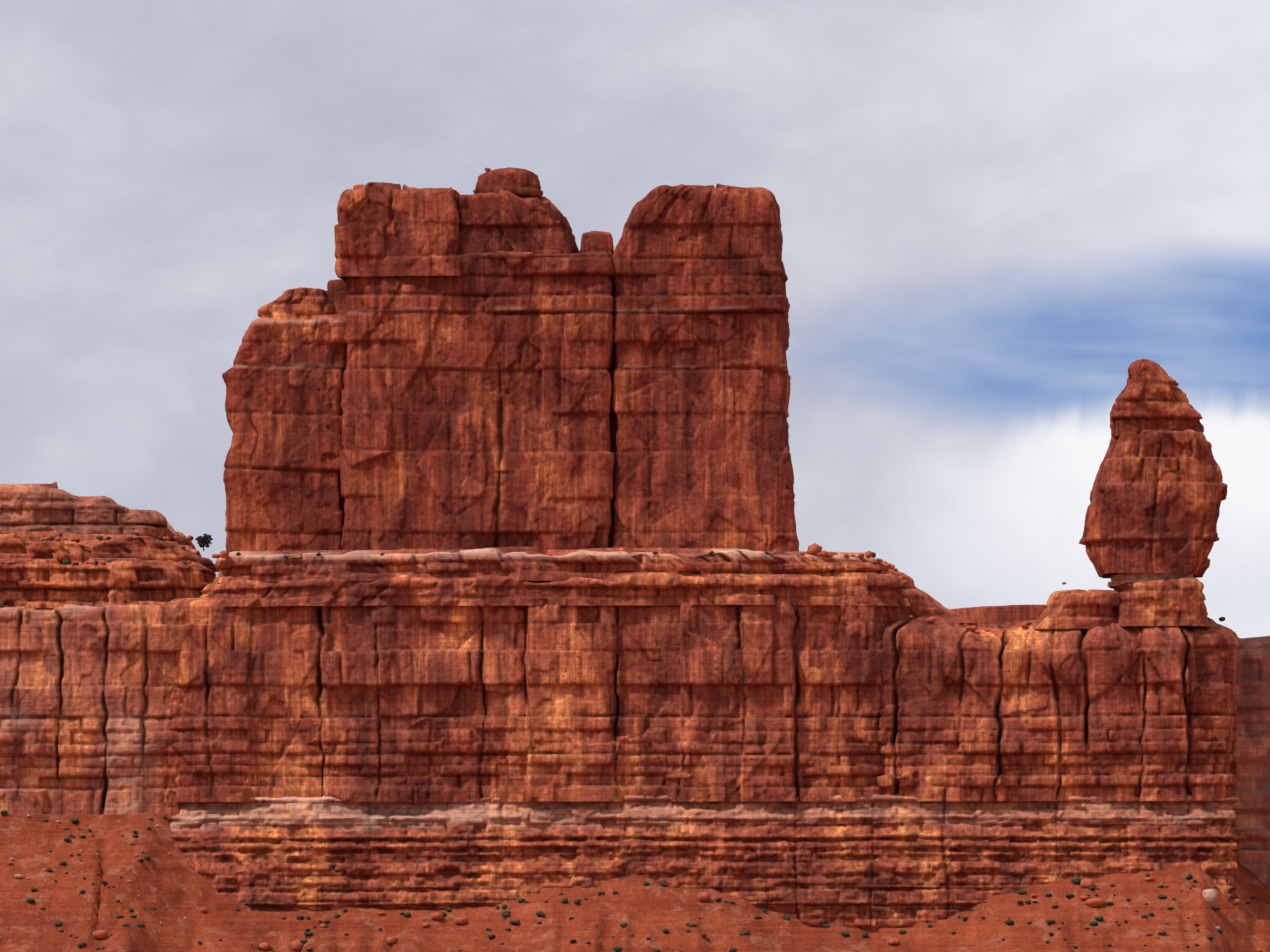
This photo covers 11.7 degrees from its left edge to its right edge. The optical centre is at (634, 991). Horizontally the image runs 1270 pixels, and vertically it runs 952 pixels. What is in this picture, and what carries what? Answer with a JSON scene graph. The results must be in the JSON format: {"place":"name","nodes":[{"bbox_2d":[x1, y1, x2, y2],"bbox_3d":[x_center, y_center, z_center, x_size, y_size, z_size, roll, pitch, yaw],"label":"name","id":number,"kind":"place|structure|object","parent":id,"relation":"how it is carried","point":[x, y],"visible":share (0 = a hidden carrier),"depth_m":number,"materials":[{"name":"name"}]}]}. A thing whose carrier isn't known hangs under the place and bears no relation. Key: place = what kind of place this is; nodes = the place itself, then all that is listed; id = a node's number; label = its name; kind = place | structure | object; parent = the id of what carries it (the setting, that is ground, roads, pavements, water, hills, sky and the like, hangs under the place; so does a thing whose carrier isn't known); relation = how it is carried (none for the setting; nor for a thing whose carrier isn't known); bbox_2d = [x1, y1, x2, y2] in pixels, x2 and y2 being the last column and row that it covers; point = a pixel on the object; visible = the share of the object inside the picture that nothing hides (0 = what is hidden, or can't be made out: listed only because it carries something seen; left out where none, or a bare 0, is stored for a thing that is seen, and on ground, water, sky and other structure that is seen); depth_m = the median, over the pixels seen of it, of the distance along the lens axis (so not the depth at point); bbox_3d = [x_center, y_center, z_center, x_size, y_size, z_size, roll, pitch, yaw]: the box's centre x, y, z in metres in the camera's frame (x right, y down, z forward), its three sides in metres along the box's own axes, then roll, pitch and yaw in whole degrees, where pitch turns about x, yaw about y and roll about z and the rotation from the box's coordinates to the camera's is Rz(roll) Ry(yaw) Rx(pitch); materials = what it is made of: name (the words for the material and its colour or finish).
{"place":"outdoors","nodes":[
{"label":"outdoors","id":0,"kind":"place"},
{"bbox_2d":[169,598,887,801],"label":"cliff wall","id":1,"kind":"structure","parent":0,"point":[681,702],"depth_m":987.68,"materials":[{"name":"red stone"}]},
{"bbox_2d":[199,572,912,606],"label":"ledge","id":2,"kind":"object","parent":1,"relation":"on","point":[665,588],"visible":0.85,"depth_m":987.16,"materials":[{"name":"red stone"}]},
{"bbox_2d":[213,547,898,582],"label":"ledge","id":3,"kind":"object","parent":2,"relation":"on","point":[527,563],"visible":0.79,"depth_m":988.46,"materials":[{"name":"red stone"}]},
{"bbox_2d":[212,550,228,557],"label":"fallen blocks","id":4,"kind":"object","parent":3,"relation":"on","point":[224,554],"visible":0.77,"depth_m":991.26,"materials":[{"name":"brown stone"}]},
{"bbox_2d":[222,314,346,552],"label":"rock buttress","id":5,"kind":"structure","parent":3,"relation":"on","point":[283,381],"depth_m":995.79,"materials":[{"name":"brown stone"}]},
{"bbox_2d":[257,287,335,319],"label":"rock knob","id":6,"kind":"object","parent":5,"relation":"on","point":[305,303],"visible":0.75,"depth_m":997.38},
{"bbox_2d":[327,251,616,554],"bbox_3d":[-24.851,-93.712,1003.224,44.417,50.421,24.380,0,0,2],"label":"tower","id":7,"kind":"structure","parent":3,"relation":"on","point":[476,401],"depth_m":992.34,"materials":[{"name":"red stone"}]},
{"bbox_2d":[334,182,461,280],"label":"rock block","id":8,"kind":"structure","parent":7,"relation":"on","point":[385,229],"depth_m":992.10,"materials":[{"name":"red stone"}]},
{"bbox_2d":[458,190,578,257],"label":"rock block","id":9,"kind":"structure","parent":7,"relation":"on","point":[501,220],"depth_m":992.93,"materials":[{"name":"red stone"}]},
{"bbox_2d":[473,167,542,197],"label":"rock knob","id":10,"kind":"object","parent":9,"relation":"on","point":[521,182],"visible":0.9,"depth_m":995.74,"materials":[{"name":"brown stone"}]},
{"bbox_2d":[579,231,613,257],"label":"small rock pinnacle","id":11,"kind":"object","parent":7,"relation":"on","point":[596,241],"depth_m":993.67,"materials":[{"name":"red stone"}]},
{"bbox_2d":[611,183,798,551],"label":"tower","id":12,"kind":"structure","parent":3,"relation":"on","point":[701,378],"depth_m":991.91,"materials":[{"name":"red stone"}]},
{"bbox_2d":[353,168,729,206],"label":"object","id":13,"kind":"object","parent":12,"relation":"on","point":[547,202],"visible":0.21,"depth_m":995.20,"materials":[{"name":"brown stone"}]},
{"bbox_2d":[0,808,1269,951],"bbox_3d":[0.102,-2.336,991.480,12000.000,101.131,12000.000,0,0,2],"label":"terrain","id":14,"kind":"structure","parent":0,"point":[653,909],"depth_m":975.55,"materials":[{"name":"soil"}]},
{"bbox_2d":[0,601,186,816],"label":"cliff wall","id":15,"kind":"structure","parent":14,"relation":"on","point":[89,695],"depth_m":990.78,"materials":[{"name":"red stone"}]},
{"bbox_2d":[0,558,216,607],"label":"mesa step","id":16,"kind":"object","parent":15,"relation":"on","point":[39,583],"visible":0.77,"depth_m":994.10,"materials":[{"name":"red stone"}]},
{"bbox_2d":[0,531,218,571],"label":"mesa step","id":17,"kind":"object","parent":16,"relation":"on","point":[84,548],"visible":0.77,"depth_m":1001.42,"materials":[{"name":"red stone"}]},
{"bbox_2d":[0,482,195,549],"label":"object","id":18,"kind":"structure","parent":17,"relation":"on","point":[38,507],"depth_m":1018.58,"materials":[{"name":"red stone"}]},
{"bbox_2d":[195,533,212,550],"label":"juniper","id":19,"kind":"object","parent":16,"relation":"on","point":[204,540],"visible":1,"depth_m":999.69,"materials":[{"name":"green plant"}]},
{"bbox_2d":[0,814,193,924],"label":"pale talus debris","id":20,"kind":"object","parent":14,"relation":"on","point":[136,855],"visible":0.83,"depth_m":978.32,"materials":[{"name":"brown stone"}]},
{"bbox_2d":[1,532,1255,936],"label":"boulders","id":21,"kind":"object","parent":14,"relation":"on","point":[615,892],"visible":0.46,"depth_m":982.06,"materials":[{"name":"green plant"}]},
{"bbox_2d":[0,861,1261,951],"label":"boulders","id":22,"kind":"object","parent":14,"relation":"on","point":[704,896],"depth_m":976.41,"materials":[{"name":"brown stone"}]},
{"bbox_2d":[26,818,1267,951],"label":"shrubs","id":23,"kind":"object","parent":14,"relation":"on","point":[746,932],"visible":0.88,"depth_m":972.64,"materials":[{"name":"green plant"}]},
{"bbox_2d":[200,877,1153,950],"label":"fallen blocks","id":24,"kind":"object","parent":14,"relation":"on","point":[1084,883],"visible":0.92,"depth_m":975.77,"materials":[{"name":"brown stone"}]},
{"bbox_2d":[164,793,1240,930],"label":"thin beds","id":25,"kind":"object","parent":14,"relation":"on","point":[879,861],"visible":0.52,"depth_m":984.75,"materials":[{"name":"red stone"}]},
{"bbox_2d":[874,605,1239,801],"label":"cliff wall","id":26,"kind":"structure","parent":25,"relation":"on","point":[1015,711],"depth_m":984.88,"materials":[{"name":"red stone"}]},
{"bbox_2d":[6,534,1125,631],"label":"ledge rubble","id":27,"kind":"object","parent":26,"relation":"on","point":[814,549],"visible":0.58,"depth_m":988.43,"materials":[{"name":"brown stone"}]},
{"bbox_2d":[877,569,974,622],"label":"rock slope","id":28,"kind":"structure","parent":26,"relation":"on","point":[923,603],"depth_m":989.11,"materials":[{"name":"red stone"}]},
{"bbox_2d":[1032,589,1119,628],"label":"rock block","id":29,"kind":"structure","parent":26,"relation":"on","point":[1079,609],"depth_m":985.79,"materials":[{"name":"brown stone"}]},
{"bbox_2d":[1114,578,1209,626],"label":"rock pedestal","id":30,"kind":"object","parent":26,"relation":"on","point":[1174,602],"visible":0.73,"depth_m":984.15,"materials":[{"name":"red stone"}]},
{"bbox_2d":[1107,573,1197,588],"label":"rock ledge","id":31,"kind":"object","parent":30,"relation":"on","point":[1135,577],"visible":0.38,"depth_m":985.83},
{"bbox_2d":[1079,429,1227,577],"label":"balanced rock","id":32,"kind":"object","parent":30,"relation":"on","point":[1157,498],"depth_m":984.36,"materials":[{"name":"brown stone"}]},
{"bbox_2d":[1110,359,1203,437],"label":"rock spire tip","id":33,"kind":"object","parent":32,"relation":"on","point":[1152,396],"visible":0.98,"depth_m":985.51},
{"bbox_2d":[1202,889,1217,906],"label":"boulder","id":34,"kind":"object","parent":14,"relation":"on","point":[1210,896],"depth_m":973.26,"materials":[{"name":"stone"}]},
{"bbox_2d":[1230,636,1269,887],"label":"cliff","id":35,"kind":"structure","parent":14,"relation":"on","point":[1250,769],"depth_m":997.55,"materials":[{"name":"red stone"}]},
{"bbox_2d":[0,0,1269,637],"label":"sky","id":36,"kind":"structure","parent":0,"point":[991,211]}
]}

